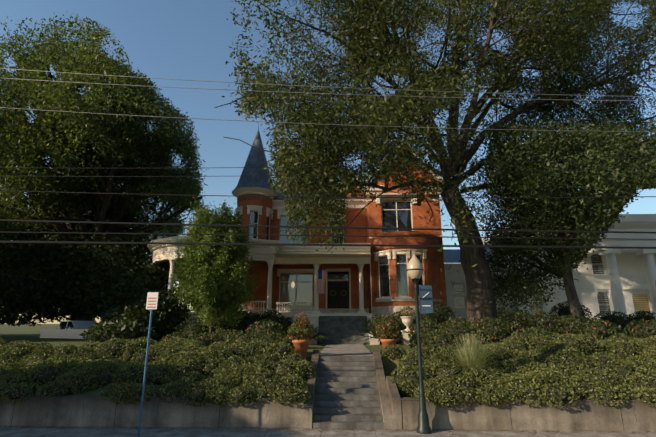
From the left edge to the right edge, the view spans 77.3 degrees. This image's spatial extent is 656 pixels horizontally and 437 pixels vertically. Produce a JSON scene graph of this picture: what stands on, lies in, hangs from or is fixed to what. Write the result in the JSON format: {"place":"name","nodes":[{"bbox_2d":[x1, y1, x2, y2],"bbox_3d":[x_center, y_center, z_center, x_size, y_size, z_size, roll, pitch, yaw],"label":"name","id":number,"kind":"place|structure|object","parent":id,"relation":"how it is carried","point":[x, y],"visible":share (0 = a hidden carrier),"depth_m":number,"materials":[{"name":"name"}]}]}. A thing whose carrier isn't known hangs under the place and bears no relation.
{"place":"outdoors","nodes":[
{"label":"outdoors","id":0,"kind":"place"},
{"bbox_2d":[0,324,647,398],"bbox_3d":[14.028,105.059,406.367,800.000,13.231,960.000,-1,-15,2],"label":"ground","id":1,"kind":"structure","parent":0,"point":[13,333],"depth_m":20.56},
{"bbox_2d":[40,321,95,338],"bbox_3d":[-16.656,7.463,26.923,4.510,1.451,1.558,-7,-16,23],"label":"pickup truck","id":2,"kind":"object","parent":1,"relation":"on","point":[70,329],"visible":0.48,"depth_m":26.36,"materials":[{"name":"white paint"}]},
{"bbox_2d":[0,11,208,320],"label":"oak tree","id":3,"kind":"object","parent":1,"relation":"on","point":[87,143],"visible":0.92,"depth_m":26.71,"materials":[{"name":"green plant"}]},
{"bbox_2d":[168,196,258,335],"bbox_3d":[-6.629,3.104,24.201,5.065,8.333,5.287,-1,-15,2],"label":"ginkgo tree","id":4,"kind":"object","parent":1,"relation":"on","point":[212,282],"visible":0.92,"depth_m":23.38,"materials":[{"name":"green plant"}]},
{"bbox_2d":[0,195,655,354],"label":"garden shrubs","id":5,"kind":"object","parent":1,"relation":"on","point":[117,283],"visible":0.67,"depth_m":26.60,"materials":[{"name":"green plant"}]},
{"bbox_2d":[232,146,448,341],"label":"house","id":6,"kind":"structure","parent":1,"relation":"on","point":[392,284],"depth_m":30.81,"materials":[{"name":"brick"}]},
{"bbox_2d":[92,236,379,344],"bbox_3d":[-9.135,6.053,31.518,27.685,7.200,11.115,-8,-17,27],"label":"house porch","id":7,"kind":"object","parent":6,"relation":"attached to","point":[342,328],"visible":0.35,"depth_m":27.98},
{"bbox_2d":[232,124,272,194],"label":"turret roof","id":8,"kind":"structure","parent":6,"relation":"on","point":[253,177],"depth_m":32.95,"materials":[{"name":"stone"}]},
{"bbox_2d":[318,270,325,292],"bbox_3d":[-0.426,4.421,28.755,0.604,1.636,0.097,-1,-15,2],"label":"porch flag","id":9,"kind":"object","parent":6,"relation":"attached to","point":[321,280],"visible":1,"depth_m":28.77,"materials":[{"name":"fabric"}]},
{"bbox_2d":[285,326,404,341],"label":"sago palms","id":10,"kind":"object","parent":1,"relation":"on","point":[373,331],"visible":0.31,"depth_m":24.32,"materials":[{"name":"green plant"}]},
{"bbox_2d":[292,316,413,355],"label":"planters","id":11,"kind":"object","parent":1,"relation":"on","point":[301,347],"visible":0.71,"depth_m":17.24,"materials":[{"name":"ceramic"}]},
{"bbox_2d":[215,0,655,330],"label":"pecan tree","id":12,"kind":"object","parent":1,"relation":"on","point":[379,48],"visible":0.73,"depth_m":20.33,"materials":[{"name":"green plant"}]},
{"bbox_2d":[443,214,655,323],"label":"white house","id":13,"kind":"structure","parent":1,"relation":"on","point":[620,280],"depth_m":36.10,"materials":[{"name":"paint"}]},
{"bbox_2d":[473,114,655,320],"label":"magnolia tree","id":14,"kind":"object","parent":1,"relation":"on","point":[625,184],"visible":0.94,"depth_m":19.14,"materials":[{"name":"green plant"}]},
{"bbox_2d":[0,344,655,436],"bbox_3d":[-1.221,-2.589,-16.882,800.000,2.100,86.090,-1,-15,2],"label":"street wall stairs","id":15,"kind":"structure","parent":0,"point":[354,366],"depth_m":11.92,"materials":[{"name":"concrete"}]},
{"bbox_2d":[137,292,158,436],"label":"no parking sign","id":16,"kind":"object","parent":15,"relation":"on","point":[152,300],"visible":1,"depth_m":11.06,"materials":[{"name":"blue metal"}]},
{"bbox_2d":[0,332,655,408],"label":"juniper bed","id":17,"kind":"object","parent":15,"relation":"on","point":[553,370],"visible":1,"depth_m":13.38,"materials":[{"name":"plant"}]},
{"bbox_2d":[441,333,506,375],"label":"ornamental grass","id":18,"kind":"object","parent":17,"relation":"on","point":[471,356],"depth_m":13.43,"materials":[{"name":"green plant"}]},
{"bbox_2d":[0,365,655,436],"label":"leaf litter","id":19,"kind":"object","parent":15,"relation":"on","point":[333,428],"visible":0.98,"depth_m":11.62,"materials":[{"name":"brown plant"}]},
{"bbox_2d":[407,254,432,433],"bbox_3d":[2.737,3.503,11.964,0.695,5.003,0.524,-9,-18,31],"label":"street lamp","id":20,"kind":"object","parent":15,"relation":"on","point":[415,269],"visible":1,"depth_m":12.20,"materials":[{"name":"metal"}]},
{"bbox_2d":[0,68,655,248],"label":"power lines","id":21,"kind":"object","parent":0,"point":[391,245],"visible":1,"depth_m":11.40,"materials":[{"name":"silver metal"}]},
{"bbox_2d":[0,0,655,323],"label":"sky","id":22,"kind":"structure","parent":0,"point":[186,40],"materials":[{"name":"blue"}]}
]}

